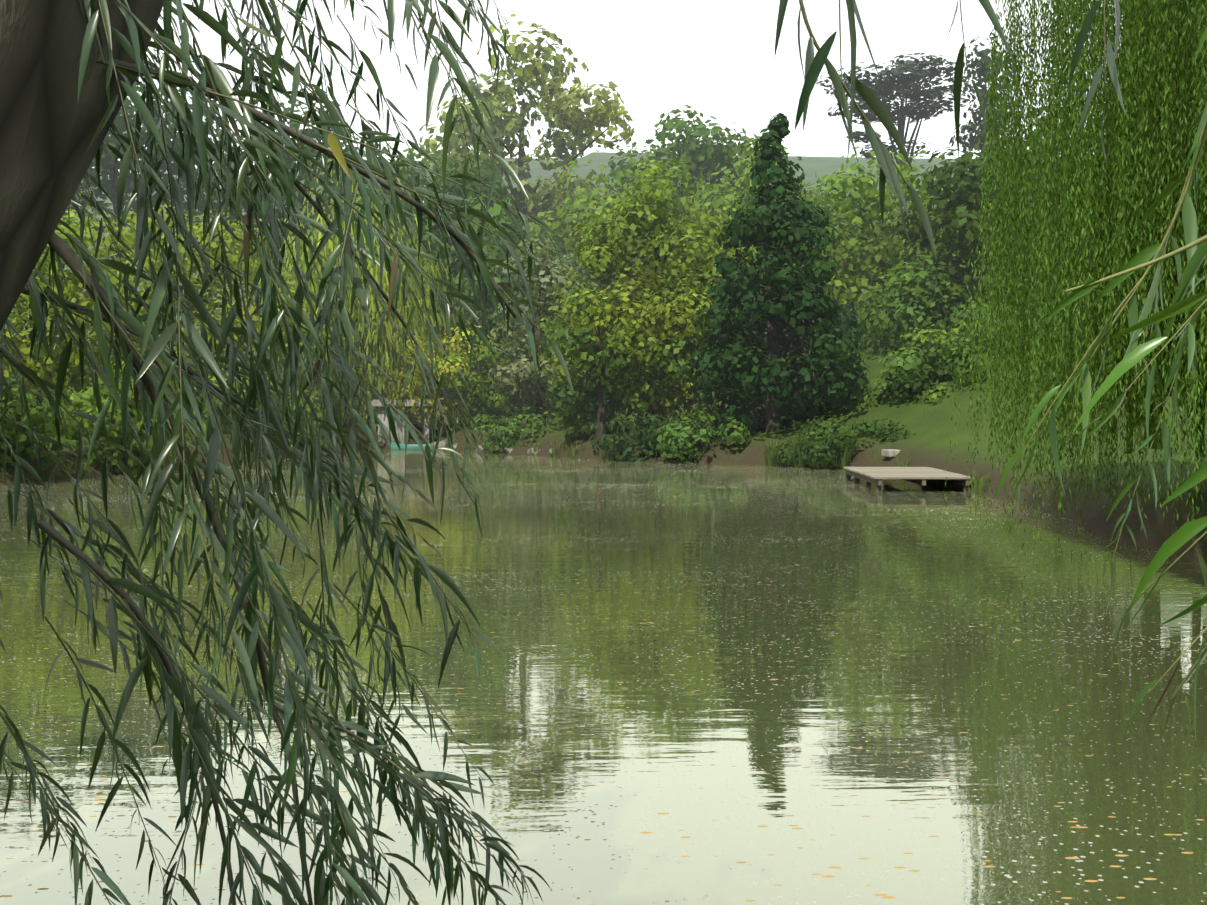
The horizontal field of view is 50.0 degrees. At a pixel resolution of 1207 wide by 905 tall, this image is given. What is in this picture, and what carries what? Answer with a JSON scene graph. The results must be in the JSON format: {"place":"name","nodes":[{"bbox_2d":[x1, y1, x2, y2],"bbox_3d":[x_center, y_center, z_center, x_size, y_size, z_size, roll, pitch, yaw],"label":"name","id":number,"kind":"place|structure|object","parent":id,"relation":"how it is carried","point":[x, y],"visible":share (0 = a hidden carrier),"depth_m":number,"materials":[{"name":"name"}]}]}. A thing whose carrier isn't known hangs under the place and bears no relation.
{"place":"outdoors","nodes":[
{"label":"outdoors","id":0,"kind":"place"},
{"bbox_2d":[0,449,1206,904],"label":"pond water","id":1,"kind":"structure","parent":0,"point":[698,683],"depth_m":10.35,"materials":[{"name":"green liquid"}]},
{"bbox_2d":[391,438,447,448],"bbox_3d":[-8.571,-0.344,60.351,2.700,0.690,0.870,0,5,-4],"label":"canoe","id":2,"kind":"object","parent":1,"relation":"on","point":[402,446],"visible":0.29,"depth_m":60.07,"materials":[{"name":"paint"}]},
{"bbox_2d":[759,434,860,468],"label":"reeds","id":3,"kind":"object","parent":1,"relation":"on","point":[844,455],"visible":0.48,"depth_m":44.10,"materials":[{"name":"green plant"}]},
{"bbox_2d":[843,467,973,491],"bbox_3d":[8.152,1.157,35.204,2.539,1.275,5.170,0,2,1],"label":"wooden dock","id":4,"kind":"object","parent":1,"relation":"in","point":[877,475],"visible":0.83,"depth_m":34.31,"materials":[{"name":"brown wood"}]},
{"bbox_2d":[0,152,1206,565],"bbox_3d":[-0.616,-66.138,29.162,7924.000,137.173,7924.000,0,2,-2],"label":"terrain","id":5,"kind":"structure","parent":0,"point":[932,434],"depth_m":42.17,"materials":[{"name":"green plant"}]},
{"bbox_2d":[0,372,95,480],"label":"bank shrub","id":6,"kind":"object","parent":5,"relation":"on","point":[25,448],"visible":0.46,"depth_m":36.40,"materials":[{"name":"green plant"}]},
{"bbox_2d":[14,188,108,345],"bbox_3d":[-28.830,-7.468,50.645,14.714,13.083,15.874,1,3,25],"label":"tree","id":7,"kind":"object","parent":5,"relation":"on","point":[87,244],"depth_m":53.50,"materials":[{"name":"green plant"}]},
{"bbox_2d":[0,0,162,330],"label":"tree trunk","id":8,"kind":"object","parent":5,"relation":"on","point":[49,123],"visible":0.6,"depth_m":1.87,"materials":[{"name":"brown plant"}]},
{"bbox_2d":[0,192,188,431],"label":"tree","id":9,"kind":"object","parent":5,"relation":"on","point":[47,370],"depth_m":44.59,"materials":[{"name":"green plant"}]},
{"bbox_2d":[63,117,135,221],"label":"tree","id":10,"kind":"object","parent":5,"relation":"on","point":[85,184],"visible":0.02,"depth_m":86.32,"materials":[{"name":"green plant"}]},
{"bbox_2d":[49,348,205,474],"bbox_3d":[-14.951,-1.136,40.945,4.872,4.381,5.148,0,2,-2],"label":"bank shrub","id":11,"kind":"object","parent":5,"relation":"on","point":[116,435],"visible":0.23,"depth_m":39.74,"materials":[{"name":"green plant"}]},
{"bbox_2d":[44,49,244,313],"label":"tree","id":12,"kind":"object","parent":5,"relation":"on","point":[114,142],"visible":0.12,"depth_m":87.80,"materials":[{"name":"green plant"}]},
{"bbox_2d":[77,204,346,419],"bbox_3d":[-17.057,-5.587,55.530,10.022,9.854,10.684,-2,3,-40],"label":"tree","id":13,"kind":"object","parent":5,"relation":"on","point":[215,304],"depth_m":53.91,"materials":[{"name":"green plant"}]},
{"bbox_2d":[186,366,335,458],"bbox_3d":[-13.839,-1.279,52.075,5.578,4.665,6.238,2,3,35],"label":"bank shrub","id":14,"kind":"object","parent":5,"relation":"on","point":[317,411],"visible":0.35,"depth_m":51.40,"materials":[{"name":"green plant"}]},
{"bbox_2d":[181,83,406,375],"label":"tree","id":15,"kind":"object","parent":5,"relation":"on","point":[315,135],"visible":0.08,"depth_m":82.16,"materials":[{"name":"green plant"}]},
{"bbox_2d":[216,167,468,429],"bbox_3d":[-12.807,-5.808,63.325,12.616,15.905,12.208,0,2,-2],"label":"willow","id":16,"kind":"object","parent":5,"relation":"on","point":[388,359],"visible":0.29,"depth_m":61.50,"materials":[{"name":"green plant"}]},
{"bbox_2d":[288,185,479,404],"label":"tree","id":17,"kind":"object","parent":5,"relation":"on","point":[433,244],"depth_m":70.29,"materials":[{"name":"green plant"}]},
{"bbox_2d":[371,400,434,445],"bbox_3d":[-9.420,-1.085,62.143,2.900,2.900,3.500,0,2,-2],"label":"boathouse","id":18,"kind":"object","parent":5,"relation":"on","point":[399,428],"visible":0.33,"depth_m":60.68,"materials":[{"name":"concrete"}]},
{"bbox_2d":[291,130,544,351],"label":"tree","id":19,"kind":"object","parent":5,"relation":"on","point":[404,172],"visible":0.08,"depth_m":79.14,"materials":[{"name":"green plant"}]},
{"bbox_2d":[377,322,495,437],"bbox_3d":[-7.957,-3.172,61.206,5.571,5.934,5.045,2,3,38],"label":"yellow shrub","id":20,"kind":"object","parent":5,"relation":"on","point":[416,394],"visible":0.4,"depth_m":60.49,"materials":[{"name":"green plant"}]},
{"bbox_2d":[363,157,576,405],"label":"tree","id":21,"kind":"object","parent":5,"relation":"on","point":[457,192],"visible":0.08,"depth_m":74.19,"materials":[{"name":"green plant"}]},
{"bbox_2d":[433,341,511,428],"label":"bush","id":22,"kind":"object","parent":5,"relation":"on","point":[478,394],"visible":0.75,"depth_m":59.52,"materials":[{"name":"green plant"}]},
{"bbox_2d":[431,440,552,454],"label":"shore rocks","id":23,"kind":"object","parent":5,"relation":"on","point":[440,445],"visible":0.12,"depth_m":56.98,"materials":[{"name":"grey stone"}]},
{"bbox_2d":[439,194,571,417],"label":"tree","id":24,"kind":"object","parent":5,"relation":"on","point":[494,250],"visible":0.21,"depth_m":66.17,"materials":[{"name":"green plant"}]},
{"bbox_2d":[41,436,996,495],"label":"shore grass tufts","id":25,"kind":"object","parent":5,"relation":"on","point":[977,488],"visible":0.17,"depth_m":43.05,"materials":[{"name":"green plant"}]},
{"bbox_2d":[461,404,584,453],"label":"shore shrub","id":26,"kind":"object","parent":5,"relation":"on","point":[525,429],"visible":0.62,"depth_m":55.55,"materials":[{"name":"green plant"}]},
{"bbox_2d":[411,12,644,346],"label":"plane tree","id":27,"kind":"object","parent":5,"relation":"on","point":[573,119],"visible":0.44,"depth_m":100.80,"materials":[{"name":"green plant"}]},
{"bbox_2d":[488,235,584,427],"bbox_3d":[-2.783,-5.211,57.779,4.679,8.983,5.338,0,2,-2],"label":"silver willow","id":28,"kind":"object","parent":5,"relation":"on","point":[524,374],"visible":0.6,"depth_m":57.06,"materials":[{"name":"green plant"}]},
{"bbox_2d":[512,149,693,334],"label":"tree","id":29,"kind":"object","parent":5,"relation":"on","point":[580,206],"visible":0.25,"depth_m":81.62,"materials":[{"name":"green plant"}]},
{"bbox_2d":[0,0,1206,904],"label":"willow branches","id":30,"kind":"object","parent":5,"relation":"on","point":[261,144],"visible":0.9,"depth_m":2.28,"materials":[{"name":"green plant"}]},
{"bbox_2d":[537,282,684,446],"bbox_3d":[0.233,-3.441,51.178,5.908,6.702,4.827,0,2,-2],"label":"shrub","id":31,"kind":"object","parent":5,"relation":"on","point":[584,409],"visible":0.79,"depth_m":50.99,"materials":[{"name":"green plant"}]},
{"bbox_2d":[590,412,679,461],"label":"shore shrub","id":32,"kind":"object","parent":5,"relation":"on","point":[643,432],"visible":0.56,"depth_m":48.63,"materials":[{"name":"green plant"}]},
{"bbox_2d":[525,262,757,428],"bbox_3d":[1.599,-4.059,52.626,8.170,7.241,9.044,-1,3,-28],"label":"bush","id":33,"kind":"object","parent":5,"relation":"on","point":[626,321],"visible":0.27,"depth_m":50.07,"materials":[{"name":"green plant"}]},
{"bbox_2d":[537,149,764,430],"bbox_3d":[2.177,-6.261,53.500,9.868,11.678,9.550,0,2,-2],"label":"tree","id":34,"kind":"object","parent":5,"relation":"on","point":[601,256],"visible":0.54,"depth_m":51.58,"materials":[{"name":"green plant"}]},
{"bbox_2d":[596,105,760,359],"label":"tree","id":35,"kind":"object","parent":5,"relation":"on","point":[708,154],"visible":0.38,"depth_m":88.99,"materials":[{"name":"green plant"}]},
{"bbox_2d":[647,405,751,463],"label":"shore shrub","id":36,"kind":"object","parent":5,"relation":"on","point":[689,437],"visible":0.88,"depth_m":47.10,"materials":[{"name":"green plant"}]},
{"bbox_2d":[665,136,845,359],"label":"tree","id":37,"kind":"object","parent":5,"relation":"on","point":[719,202],"visible":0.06,"depth_m":71.77,"materials":[{"name":"green plant"}]},
{"bbox_2d":[679,113,870,438],"bbox_3d":[6.433,-6.013,48.492,7.308,13.343,7.262,0,2,-2],"label":"conifer tree","id":38,"kind":"object","parent":5,"relation":"on","point":[776,380],"visible":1,"depth_m":47.55,"materials":[{"name":"green plant"}]},
{"bbox_2d":[666,175,897,305],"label":"tree","id":39,"kind":"object","parent":5,"relation":"on","point":[714,213],"depth_m":78.25,"materials":[{"name":"green plant"}]},
{"bbox_2d":[744,171,907,354],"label":"tree","id":40,"kind":"object","parent":5,"relation":"on","point":[874,221],"visible":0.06,"depth_m":69.99,"materials":[{"name":"green plant"}]},
{"bbox_2d":[772,415,882,468],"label":"shrub","id":41,"kind":"object","parent":5,"relation":"on","point":[819,438],"visible":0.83,"depth_m":44.27,"materials":[{"name":"green plant"}]},
{"bbox_2d":[783,146,990,348],"bbox_3d":[13.022,-8.420,60.259,10.006,11.427,9.263,0,2,-2],"label":"tree","id":42,"kind":"object","parent":5,"relation":"on","point":[883,258],"visible":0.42,"depth_m":59.30,"materials":[{"name":"green plant"}]},
{"bbox_2d":[881,449,900,456],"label":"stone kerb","id":43,"kind":"structure","parent":5,"relation":"on","point":[890,452],"depth_m":41.19,"materials":[{"name":"white stone"}]},
{"bbox_2d":[868,418,915,445],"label":"shrub","id":44,"kind":"object","parent":5,"relation":"on","point":[889,435],"visible":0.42,"depth_m":43.85,"materials":[{"name":"green plant"}]},
{"bbox_2d":[814,51,976,214],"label":"pine tree","id":45,"kind":"object","parent":5,"relation":"on","point":[905,87],"visible":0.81,"depth_m":103.02,"materials":[{"name":"green plant"}]},
{"bbox_2d":[883,327,922,355],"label":"bush","id":46,"kind":"object","parent":5,"relation":"on","point":[901,339],"visible":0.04,"depth_m":51.46,"materials":[{"name":"green plant"}]},
{"bbox_2d":[864,331,975,406],"bbox_3d":[11.582,-2.304,46.796,4.234,4.094,4.048,0,2,-2],"label":"bush","id":47,"kind":"object","parent":5,"relation":"on","point":[923,370],"visible":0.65,"depth_m":45.69,"materials":[{"name":"green plant"}]},
{"bbox_2d":[847,252,994,354],"bbox_3d":[12.672,-4.937,53.215,6.307,6.452,6.849,-2,3,-40],"label":"bush","id":48,"kind":"object","parent":5,"relation":"on","point":[883,320],"visible":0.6,"depth_m":52.12,"materials":[{"name":"green plant"}]},
{"bbox_2d":[900,320,974,371],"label":"bush","id":49,"kind":"object","parent":5,"relation":"on","point":[926,332],"visible":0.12,"depth_m":47.67,"materials":[{"name":"green plant"}]},
{"bbox_2d":[918,368,970,403],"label":"bush","id":50,"kind":"object","parent":5,"relation":"on","point":[943,388],"visible":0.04,"depth_m":44.72,"materials":[{"name":"green plant"}]},
{"bbox_2d":[891,188,1065,286],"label":"tree","id":51,"kind":"object","parent":5,"relation":"on","point":[915,242],"visible":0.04,"depth_m":68.82,"materials":[{"name":"green plant"}]},
{"bbox_2d":[949,33,1014,199],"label":"willow tree","id":52,"kind":"object","parent":5,"relation":"on","point":[970,127],"visible":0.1,"depth_m":94.39,"materials":[{"name":"green plant"}]},
{"bbox_2d":[890,140,1076,331],"bbox_3d":[15.951,-7.664,54.042,7.808,10.365,6.996,0,2,-2],"label":"tree","id":53,"kind":"object","parent":5,"relation":"on","point":[956,209],"visible":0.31,"depth_m":53.02,"materials":[{"name":"green plant"}]},
{"bbox_2d":[948,297,1043,342],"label":"bush","id":54,"kind":"object","parent":5,"relation":"on","point":[960,315],"visible":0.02,"depth_m":48.76,"materials":[{"name":"green plant"}]},
{"bbox_2d":[938,306,1072,394],"bbox_3d":[14.037,-2.864,45.393,5.004,4.570,4.868,0,2,-2],"label":"bush","id":55,"kind":"object","parent":5,"relation":"on","point":[959,372],"visible":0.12,"depth_m":44.27,"materials":[{"name":"green plant"}]},
{"bbox_2d":[933,100,1104,336],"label":"tree","id":56,"kind":"object","parent":5,"relation":"on","point":[977,146],"depth_m":77.54,"materials":[{"name":"green plant"}]},
{"bbox_2d":[940,0,1206,559],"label":"bank willow","id":57,"kind":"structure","parent":5,"relation":"on","point":[1149,137],"depth_m":17.59,"materials":[{"name":"green plant"}]},
{"bbox_2d":[92,0,1122,175],"bbox_3d":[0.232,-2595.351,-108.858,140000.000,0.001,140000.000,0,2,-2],"label":"sky","id":58,"kind":"structure","parent":0,"point":[655,59],"depth_m":9788.52,"materials":[{"name":"white"}]}
]}

